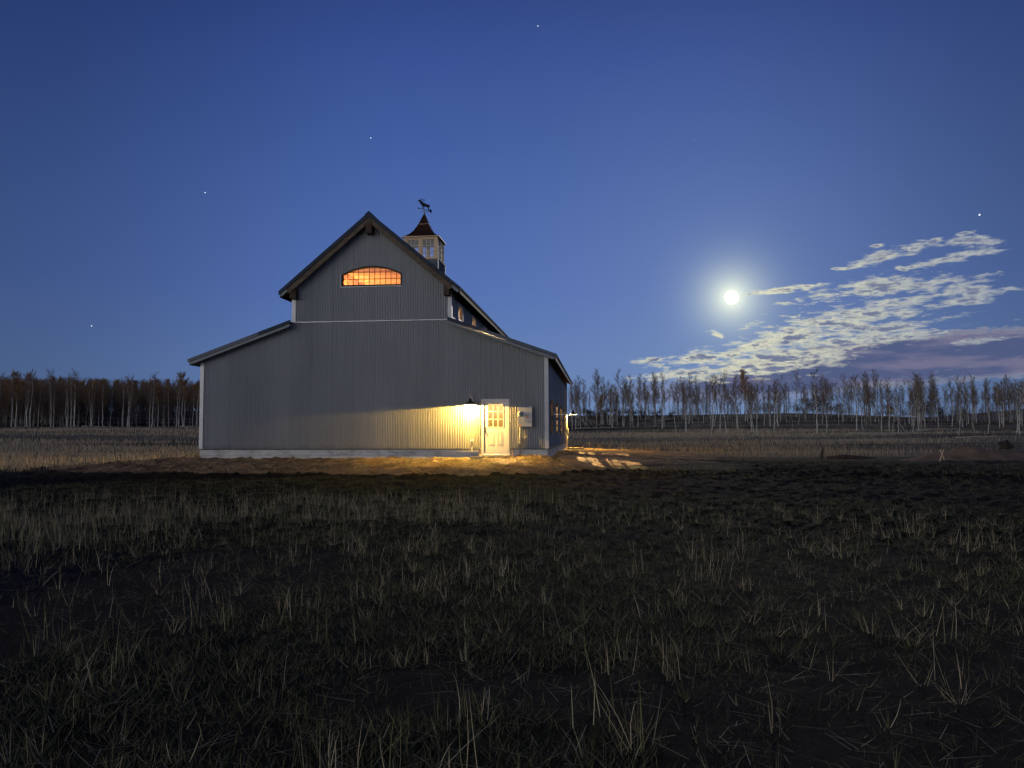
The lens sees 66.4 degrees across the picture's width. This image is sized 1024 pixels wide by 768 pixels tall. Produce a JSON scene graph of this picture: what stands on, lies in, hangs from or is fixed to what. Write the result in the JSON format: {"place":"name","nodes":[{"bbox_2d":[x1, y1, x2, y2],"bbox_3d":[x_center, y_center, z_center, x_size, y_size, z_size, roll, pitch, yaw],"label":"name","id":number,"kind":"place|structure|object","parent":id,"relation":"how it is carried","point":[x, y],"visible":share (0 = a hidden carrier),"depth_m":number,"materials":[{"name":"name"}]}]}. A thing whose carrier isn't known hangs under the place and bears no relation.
{"place":"outdoors","nodes":[
{"label":"outdoors","id":0,"kind":"place"},
{"bbox_2d":[0,411,1023,767],"bbox_3d":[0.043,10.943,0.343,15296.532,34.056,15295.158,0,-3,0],"label":"ground","id":1,"kind":"structure","parent":0,"point":[818,745],"depth_m":6.88,"materials":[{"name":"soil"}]},
{"bbox_2d":[3,374,20,426],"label":"aspen tree","id":2,"kind":"object","parent":1,"relation":"on","point":[10,394],"visible":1,"depth_m":114.44,"materials":[{"name":"brown plant"}]},
{"bbox_2d":[9,369,27,426],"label":"aspen tree","id":3,"kind":"object","parent":1,"relation":"on","point":[16,382],"visible":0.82,"depth_m":124.66,"materials":[{"name":"orange plant"}]},
{"bbox_2d":[16,386,33,416],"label":"aspen tree","id":4,"kind":"object","parent":1,"relation":"on","point":[25,405],"visible":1,"depth_m":113.09,"materials":[{"name":"brown plant"}]},
{"bbox_2d":[19,370,40,426],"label":"aspen tree","id":5,"kind":"object","parent":1,"relation":"on","point":[27,392],"visible":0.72,"depth_m":123.92,"materials":[{"name":"brown plant"}]},
{"bbox_2d":[24,370,41,426],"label":"aspen tree","id":6,"kind":"object","parent":1,"relation":"on","point":[32,376],"visible":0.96,"depth_m":118.47,"materials":[{"name":"brown plant"}]},
{"bbox_2d":[35,386,47,423],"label":"aspen tree","id":7,"kind":"object","parent":1,"relation":"on","point":[39,401],"visible":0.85,"depth_m":128.51,"materials":[{"name":"brown plant"}]},
{"bbox_2d":[38,369,59,426],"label":"aspen tree","id":8,"kind":"object","parent":1,"relation":"on","point":[49,383],"visible":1,"depth_m":116.24,"materials":[{"name":"brown plant"}]},
{"bbox_2d":[48,388,61,426],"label":"aspen tree","id":9,"kind":"object","parent":1,"relation":"on","point":[54,398],"visible":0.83,"depth_m":123.37,"materials":[{"name":"brown plant"}]},
{"bbox_2d":[63,380,75,426],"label":"aspen tree","id":10,"kind":"object","parent":1,"relation":"on","point":[66,400],"visible":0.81,"depth_m":122.20,"materials":[{"name":"brown plant"}]},
{"bbox_2d":[66,373,78,426],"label":"aspen tree","id":11,"kind":"object","parent":1,"relation":"on","point":[71,393],"visible":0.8,"depth_m":122.26,"materials":[{"name":"brown plant"}]},
{"bbox_2d":[66,379,85,426],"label":"aspen tree","id":12,"kind":"object","parent":1,"relation":"on","point":[72,401],"visible":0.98,"depth_m":118.22,"materials":[{"name":"brown plant"}]},
{"bbox_2d":[64,370,87,426],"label":"aspen tree","id":13,"kind":"object","parent":1,"relation":"on","point":[81,395],"visible":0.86,"depth_m":123.24,"materials":[{"name":"brown plant"}]},
{"bbox_2d":[76,384,83,426],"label":"aspen tree","id":14,"kind":"object","parent":1,"relation":"on","point":[79,402],"visible":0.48,"depth_m":134.03,"materials":[{"name":"brown plant"}]},
{"bbox_2d":[82,386,95,425],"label":"aspen tree","id":15,"kind":"object","parent":1,"relation":"on","point":[89,397],"visible":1,"depth_m":121.36,"materials":[{"name":"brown plant"}]},
{"bbox_2d":[82,377,99,419],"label":"aspen tree","id":16,"kind":"object","parent":1,"relation":"on","point":[96,382],"visible":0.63,"depth_m":132.87,"materials":[{"name":"orange plant"}]},
{"bbox_2d":[0,376,199,426],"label":"woodland","id":17,"kind":"object","parent":1,"relation":"on","point":[6,407],"visible":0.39,"depth_m":139.59,"materials":[{"name":"brown plant"}]},
{"bbox_2d":[96,381,111,425],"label":"aspen tree","id":18,"kind":"object","parent":1,"relation":"on","point":[102,385],"visible":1,"depth_m":124.23,"materials":[{"name":"brown plant"}]},
{"bbox_2d":[104,380,119,425],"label":"aspen tree","id":19,"kind":"object","parent":1,"relation":"on","point":[113,388],"visible":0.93,"depth_m":137.81,"materials":[{"name":"brown plant"}]},
{"bbox_2d":[114,380,130,426],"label":"aspen tree","id":20,"kind":"object","parent":1,"relation":"on","point":[119,401],"visible":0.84,"depth_m":132.05,"materials":[{"name":"brown plant"}]},
{"bbox_2d":[119,375,136,425],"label":"aspen tree","id":21,"kind":"object","parent":1,"relation":"on","point":[127,394],"visible":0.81,"depth_m":126.43,"materials":[{"name":"brown plant"}]},
{"bbox_2d":[121,374,141,426],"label":"aspen tree","id":22,"kind":"object","parent":1,"relation":"on","point":[133,375],"visible":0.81,"depth_m":125.42,"materials":[{"name":"brown plant"}]},
{"bbox_2d":[126,382,139,426],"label":"aspen tree","id":23,"kind":"object","parent":1,"relation":"on","point":[132,387],"visible":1,"depth_m":120.79,"materials":[{"name":"brown plant"}]},
{"bbox_2d":[146,386,155,426],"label":"aspen tree","id":24,"kind":"object","parent":1,"relation":"on","point":[150,401],"visible":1,"depth_m":122.69,"materials":[{"name":"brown plant"}]},
{"bbox_2d":[143,372,162,426],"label":"aspen tree","id":25,"kind":"object","parent":1,"relation":"on","point":[153,383],"visible":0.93,"depth_m":127.60,"materials":[{"name":"brown plant"}]},
{"bbox_2d":[152,376,167,426],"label":"aspen tree","id":26,"kind":"object","parent":1,"relation":"on","point":[157,388],"visible":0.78,"depth_m":130.56,"materials":[{"name":"orange plant"}]},
{"bbox_2d":[164,388,175,426],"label":"aspen tree","id":27,"kind":"object","parent":1,"relation":"on","point":[168,402],"visible":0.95,"depth_m":135.47,"materials":[{"name":"brown plant"}]},
{"bbox_2d":[172,374,189,426],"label":"aspen tree","id":28,"kind":"object","parent":1,"relation":"on","point":[179,382],"visible":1,"depth_m":125.01,"materials":[{"name":"brown plant"}]},
{"bbox_2d":[176,371,194,425],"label":"aspen tree","id":29,"kind":"object","parent":1,"relation":"on","point":[184,384],"visible":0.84,"depth_m":129.00,"materials":[{"name":"orange plant"}]},
{"bbox_2d":[186,389,196,425],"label":"aspen tree","id":30,"kind":"object","parent":1,"relation":"on","point":[193,405],"visible":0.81,"depth_m":129.82,"materials":[{"name":"brown plant"}]},
{"bbox_2d":[191,377,199,426],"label":"aspen tree","id":31,"kind":"object","parent":1,"relation":"on","point":[198,399],"visible":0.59,"depth_m":122.66,"materials":[{"name":"brown plant"}]},
{"bbox_2d":[187,198,575,458],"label":"barn","id":32,"kind":"structure","parent":1,"relation":"on","point":[386,342],"depth_m":31.04,"materials":[{"name":"grey metal"}]},
{"bbox_2d":[340,266,401,287],"bbox_3d":[-5.609,-4.289,31.205,2.521,0.856,0.135,-1,-3,6],"label":"gable window","id":33,"kind":"structure","parent":32,"relation":"in","point":[342,279],"depth_m":31.20,"materials":[{"name":"glass"}]},
{"bbox_2d":[458,302,462,321],"bbox_3d":[-2.193,-2.948,32.695,0.142,0.740,1.140,-1,-3,6],"label":"clerestory window","id":34,"kind":"structure","parent":32,"relation":"in","point":[460,306],"depth_m":33.05,"materials":[{"name":"white paint"}]},
{"bbox_2d":[481,399,509,455],"bbox_3d":[-0.637,1.674,30.314,1.125,2.185,0.170,-1,-3,6],"label":"door","id":35,"kind":"structure","parent":32,"relation":"in","point":[495,440],"depth_m":30.28,"materials":[{"name":"white paint"}]},
{"bbox_2d":[550,399,553,433],"bbox_3d":[1.607,1.356,32.204,0.142,1.420,1.500,-1,-3,6],"label":"side window","id":36,"kind":"structure","parent":32,"relation":"in","point":[551,401],"depth_m":32.82,"materials":[{"name":"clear glass"}]},
{"bbox_2d":[556,402,558,433],"bbox_3d":[2.042,1.587,36.083,0.142,1.420,1.500,-1,-3,6],"label":"side window","id":37,"kind":"structure","parent":32,"relation":"in","point":[557,432],"depth_m":36.41,"materials":[{"name":"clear glass"}]},
{"bbox_2d":[560,405,562,433],"bbox_3d":[2.469,1.815,39.902,0.142,1.420,1.500,-1,-3,6],"label":"side window","id":38,"kind":"structure","parent":32,"relation":"in","point":[561,432],"depth_m":39.35,"materials":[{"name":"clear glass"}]},
{"bbox_2d":[164,453,701,476],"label":"dirt clods","id":39,"kind":"object","parent":1,"relation":"on","point":[276,466],"visible":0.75,"depth_m":27.37,"materials":[{"name":"brown soil"}]},
{"bbox_2d":[470,456,509,458],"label":"stone slab","id":40,"kind":"structure","parent":1,"relation":"on","point":[476,457],"depth_m":29.70,"materials":[{"name":"grey stone"}]},
{"bbox_2d":[0,426,1023,471],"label":"meadow grass","id":41,"kind":"structure","parent":1,"relation":"on","point":[125,456],"depth_m":67.80,"materials":[{"name":"plant"}]},
{"bbox_2d":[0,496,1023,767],"bbox_3d":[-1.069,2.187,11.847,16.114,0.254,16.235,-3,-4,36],"label":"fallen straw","id":42,"kind":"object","parent":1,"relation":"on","point":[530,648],"visible":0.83,"depth_m":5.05,"materials":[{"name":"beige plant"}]},
{"bbox_2d":[576,407,595,422],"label":"brush shrub","id":43,"kind":"object","parent":1,"relation":"on","point":[588,416],"visible":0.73,"depth_m":156.71,"materials":[{"name":"brown plant"}]},
{"bbox_2d":[590,368,599,421],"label":"aspen tree","id":44,"kind":"object","parent":1,"relation":"on","point":[594,386],"visible":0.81,"depth_m":159.58,"materials":[{"name":"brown plant"}]},
{"bbox_2d":[589,409,606,423],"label":"brush shrub","id":45,"kind":"object","parent":1,"relation":"on","point":[598,418],"visible":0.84,"depth_m":150.90,"materials":[{"name":"brown plant"}]},
{"bbox_2d":[599,406,620,421],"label":"brush shrub","id":46,"kind":"object","parent":1,"relation":"on","point":[606,411],"visible":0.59,"depth_m":158.72,"materials":[{"name":"brown plant"}]},
{"bbox_2d":[607,388,615,426],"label":"aspen tree","id":47,"kind":"object","parent":1,"relation":"on","point":[611,407],"visible":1,"depth_m":138.28,"materials":[{"name":"brown plant"}]},
{"bbox_2d":[614,368,624,408],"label":"aspen tree","id":48,"kind":"object","parent":1,"relation":"on","point":[618,384],"visible":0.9,"depth_m":162.16,"materials":[{"name":"brown plant"}]},
{"bbox_2d":[619,384,626,425],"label":"aspen tree","id":49,"kind":"object","parent":1,"relation":"on","point":[624,393],"visible":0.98,"depth_m":139.98,"materials":[{"name":"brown plant"}]},
{"bbox_2d":[619,408,636,421],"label":"brush shrub","id":50,"kind":"object","parent":1,"relation":"on","point":[628,414],"visible":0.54,"depth_m":157.65,"materials":[{"name":"brown plant"}]},
{"bbox_2d":[625,374,635,419],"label":"aspen tree","id":51,"kind":"object","parent":1,"relation":"on","point":[632,392],"visible":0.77,"depth_m":144.65,"materials":[{"name":"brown plant"}]},
{"bbox_2d":[634,373,642,420],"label":"aspen tree","id":52,"kind":"object","parent":1,"relation":"on","point":[640,384],"visible":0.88,"depth_m":161.73,"materials":[{"name":"brown plant"}]},
{"bbox_2d":[655,372,670,428],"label":"aspen tree","id":53,"kind":"object","parent":1,"relation":"on","point":[664,396],"visible":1,"depth_m":128.47,"materials":[{"name":"brown plant"}]},
{"bbox_2d":[667,391,677,432],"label":"aspen tree","id":54,"kind":"object","parent":1,"relation":"on","point":[674,408],"visible":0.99,"depth_m":100.12,"materials":[{"name":"grey plant"}]},
{"bbox_2d":[677,380,693,432],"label":"aspen tree","id":55,"kind":"object","parent":1,"relation":"on","point":[685,402],"visible":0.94,"depth_m":109.30,"materials":[{"name":"brown plant"}]},
{"bbox_2d":[685,382,692,423],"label":"aspen tree","id":56,"kind":"object","parent":1,"relation":"on","point":[689,383],"visible":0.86,"depth_m":142.59,"materials":[{"name":"grey plant"}]},
{"bbox_2d":[709,374,716,429],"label":"aspen tree","id":57,"kind":"object","parent":1,"relation":"on","point":[713,392],"visible":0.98,"depth_m":121.46,"materials":[{"name":"brown plant"}]},
{"bbox_2d":[713,369,727,434],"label":"aspen tree","id":58,"kind":"object","parent":1,"relation":"on","point":[724,384],"visible":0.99,"depth_m":95.91,"materials":[{"name":"grey plant"}]},
{"bbox_2d":[715,381,726,432],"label":"aspen tree","id":59,"kind":"object","parent":1,"relation":"on","point":[721,395],"visible":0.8,"depth_m":98.80,"materials":[{"name":"brown plant"}]},
{"bbox_2d":[729,375,740,424],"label":"aspen tree","id":60,"kind":"object","parent":1,"relation":"on","point":[735,395],"visible":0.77,"depth_m":128.85,"materials":[{"name":"brown plant"}]},
{"bbox_2d":[729,377,743,430],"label":"aspen tree","id":61,"kind":"object","parent":1,"relation":"on","point":[734,397],"visible":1,"depth_m":106.72,"materials":[{"name":"brown plant"}]},
{"bbox_2d":[738,369,750,408],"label":"aspen tree","id":62,"kind":"object","parent":1,"relation":"on","point":[742,378],"visible":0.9,"depth_m":158.38,"materials":[{"name":"brown plant"}]},
{"bbox_2d":[744,383,755,431],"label":"aspen tree","id":63,"kind":"object","parent":1,"relation":"on","point":[751,403],"visible":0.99,"depth_m":110.48,"materials":[{"name":"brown plant"}]},
{"bbox_2d":[752,385,762,433],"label":"aspen tree","id":64,"kind":"object","parent":1,"relation":"on","point":[758,402],"visible":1,"depth_m":92.60,"materials":[{"name":"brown plant"}]},
{"bbox_2d":[768,378,778,428],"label":"aspen tree","id":65,"kind":"object","parent":1,"relation":"on","point":[774,397],"visible":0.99,"depth_m":122.21,"materials":[{"name":"brown plant"}]},
{"bbox_2d":[770,379,782,426],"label":"aspen tree","id":66,"kind":"object","parent":1,"relation":"on","point":[777,395],"visible":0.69,"depth_m":129.15,"materials":[{"name":"brown plant"}]},
{"bbox_2d":[567,370,1023,428],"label":"woodland","id":67,"kind":"object","parent":1,"relation":"on","point":[655,390],"visible":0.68,"depth_m":148.34,"materials":[{"name":"brown plant"}]},
{"bbox_2d":[568,401,1023,423],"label":"undergrowth","id":68,"kind":"object","parent":1,"relation":"on","point":[929,411],"visible":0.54,"depth_m":165.41,"materials":[{"name":"brown plant"}]},
{"bbox_2d":[570,416,1021,435],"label":"undergrowth","id":69,"kind":"object","parent":1,"relation":"on","point":[841,430],"visible":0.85,"depth_m":111.02,"materials":[{"name":"brown plant"}]},
{"bbox_2d":[792,369,803,416],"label":"aspen tree","id":70,"kind":"object","parent":1,"relation":"on","point":[798,384],"visible":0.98,"depth_m":171.74,"materials":[{"name":"brown plant"}]},
{"bbox_2d":[800,381,807,418],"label":"aspen tree","id":71,"kind":"object","parent":1,"relation":"on","point":[804,397],"visible":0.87,"depth_m":158.33,"materials":[{"name":"brown plant"}]},
{"bbox_2d":[791,398,819,412],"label":"juniper bush","id":72,"kind":"object","parent":1,"relation":"on","point":[798,408],"visible":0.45,"depth_m":202.09,"materials":[{"name":"green plant"}]},
{"bbox_2d":[808,367,822,432],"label":"aspen tree","id":73,"kind":"object","parent":1,"relation":"on","point":[815,395],"visible":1,"depth_m":99.53,"materials":[{"name":"brown plant"}]},
{"bbox_2d":[803,396,837,413],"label":"juniper bush","id":74,"kind":"object","parent":1,"relation":"on","point":[821,406],"visible":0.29,"depth_m":198.63,"materials":[{"name":"green plant"}]},
{"bbox_2d":[819,377,828,431],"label":"aspen tree","id":75,"kind":"object","parent":1,"relation":"on","point":[824,396],"visible":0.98,"depth_m":103.55,"materials":[{"name":"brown plant"}]},
{"bbox_2d":[838,373,849,421],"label":"aspen tree","id":76,"kind":"object","parent":1,"relation":"on","point":[847,392],"visible":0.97,"depth_m":149.13,"materials":[{"name":"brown plant"}]},
{"bbox_2d":[826,455,873,458],"bbox_3d":[16.507,3.573,38.028,2.522,0.270,0.210,0,-3,-6],"label":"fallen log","id":77,"kind":"object","parent":1,"relation":"on","point":[847,457],"visible":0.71,"depth_m":37.95,"materials":[{"name":"brown wood"}]},
{"bbox_2d":[847,373,863,430],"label":"aspen tree","id":78,"kind":"object","parent":1,"relation":"on","point":[854,380],"visible":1,"depth_m":109.07,"materials":[{"name":"brown plant"}]},
{"bbox_2d":[869,368,878,421],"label":"aspen tree","id":79,"kind":"object","parent":1,"relation":"on","point":[873,380],"visible":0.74,"depth_m":145.75,"materials":[{"name":"brown plant"}]},
{"bbox_2d":[876,387,884,430],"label":"aspen tree","id":80,"kind":"object","parent":1,"relation":"on","point":[881,403],"visible":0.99,"depth_m":112.43,"materials":[{"name":"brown plant"}]},
{"bbox_2d":[849,430,922,433],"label":"fallen log","id":81,"kind":"object","parent":1,"relation":"on","point":[878,432],"visible":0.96,"depth_m":92.48,"materials":[{"name":"brown wood"}]},
{"bbox_2d":[883,385,893,430],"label":"aspen tree","id":82,"kind":"object","parent":1,"relation":"on","point":[888,401],"visible":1,"depth_m":105.74,"materials":[{"name":"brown plant"}]},
{"bbox_2d":[912,381,925,427],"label":"aspen tree","id":83,"kind":"object","parent":1,"relation":"on","point":[919,401],"visible":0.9,"depth_m":105.31,"materials":[{"name":"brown plant"}]},
{"bbox_2d":[917,381,934,427],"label":"aspen tree","id":84,"kind":"object","parent":1,"relation":"on","point":[924,383],"visible":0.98,"depth_m":119.66,"materials":[{"name":"brown plant"}]},
{"bbox_2d":[916,400,946,417],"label":"juniper bush","id":85,"kind":"object","parent":1,"relation":"on","point":[932,410],"visible":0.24,"depth_m":189.90,"materials":[{"name":"green plant"}]},
{"bbox_2d":[933,386,940,426],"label":"aspen tree","id":86,"kind":"object","parent":1,"relation":"on","point":[937,400],"visible":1,"depth_m":126.59,"materials":[{"name":"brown plant"}]},
{"bbox_2d":[916,428,964,430],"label":"fallen log","id":87,"kind":"object","parent":1,"relation":"on","point":[936,429],"visible":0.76,"depth_m":103.14,"materials":[{"name":"wood"}]},
{"bbox_2d":[941,386,952,420],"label":"aspen tree","id":88,"kind":"object","parent":1,"relation":"on","point":[947,400],"visible":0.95,"depth_m":148.56,"materials":[{"name":"brown plant"}]},
{"bbox_2d":[947,383,960,424],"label":"aspen tree","id":89,"kind":"object","parent":1,"relation":"on","point":[952,401],"visible":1,"depth_m":124.18,"materials":[{"name":"brown plant"}]},
{"bbox_2d":[955,382,963,425],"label":"aspen tree","id":90,"kind":"object","parent":1,"relation":"on","point":[960,384],"visible":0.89,"depth_m":133.05,"materials":[{"name":"brown plant"}]},
{"bbox_2d":[900,445,1023,461],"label":"dirt heap","id":91,"kind":"object","parent":1,"relation":"on","point":[972,453],"visible":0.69,"depth_m":34.01,"materials":[{"name":"brown soil"}]},
{"bbox_2d":[999,440,1013,449],"bbox_3d":[22.683,2.788,35.853,0.530,0.453,0.500,0,-3,0],"label":"boulder","id":92,"kind":"object","parent":91,"relation":"on","point":[1006,444],"visible":0.94,"depth_m":35.69,"materials":[{"name":"grey stone"}]},
{"bbox_2d":[966,373,980,420],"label":"aspen tree","id":93,"kind":"object","parent":1,"relation":"on","point":[970,390],"visible":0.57,"depth_m":147.49,"materials":[{"name":"brown plant"}]},
{"bbox_2d":[983,392,994,431],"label":"aspen tree","id":94,"kind":"object","parent":1,"relation":"on","point":[988,408],"visible":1,"depth_m":89.32,"materials":[{"name":"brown plant"}]},
{"bbox_2d":[992,381,1002,427],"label":"aspen tree","id":95,"kind":"object","parent":1,"relation":"on","point":[997,399],"visible":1,"depth_m":112.37,"materials":[{"name":"brown plant"}]},
{"bbox_2d":[999,382,1008,425],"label":"aspen tree","id":96,"kind":"object","parent":1,"relation":"on","point":[1003,398],"visible":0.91,"depth_m":118.73,"materials":[{"name":"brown plant"}]},
{"bbox_2d":[1010,379,1023,431],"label":"aspen tree","id":97,"kind":"object","parent":1,"relation":"on","point":[1016,401],"visible":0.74,"depth_m":93.17,"materials":[{"name":"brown plant"}]},
{"bbox_2d":[1011,381,1023,433],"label":"aspen tree","id":98,"kind":"object","parent":1,"relation":"on","point":[1020,398],"visible":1,"depth_m":86.60,"materials":[{"name":"brown plant"}]},
{"bbox_2d":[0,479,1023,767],"bbox_3d":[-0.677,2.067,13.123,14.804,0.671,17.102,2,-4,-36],"label":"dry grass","id":99,"kind":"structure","parent":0,"point":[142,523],"depth_m":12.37,"materials":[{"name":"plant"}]},
{"bbox_2d":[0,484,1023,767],"bbox_3d":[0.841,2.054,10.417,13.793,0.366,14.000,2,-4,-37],"label":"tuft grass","id":100,"kind":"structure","parent":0,"point":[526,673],"depth_m":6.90,"materials":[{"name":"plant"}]},
{"bbox_2d":[0,0,1023,416],"label":"sky","id":101,"kind":"structure","parent":0,"point":[598,177],"materials":[{"name":"blue"}]},
{"bbox_2d":[725,291,737,303],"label":"moon","id":102,"kind":"object","parent":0,"point":[731,297],"visible":1,"depth_m":6663.70,"materials":[{"name":"white"}]},
{"bbox_2d":[623,448,1022,491],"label":"meadow grass","id":103,"kind":"structure","parent":0,"point":[810,458],"depth_m":30.82,"materials":[{"name":"brown plant"}]},
{"bbox_2d":[929,409,1023,418],"bbox_3d":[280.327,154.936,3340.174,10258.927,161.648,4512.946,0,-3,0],"label":"distant hills","id":104,"kind":"structure","parent":0,"point":[1013,417],"depth_m":3949.23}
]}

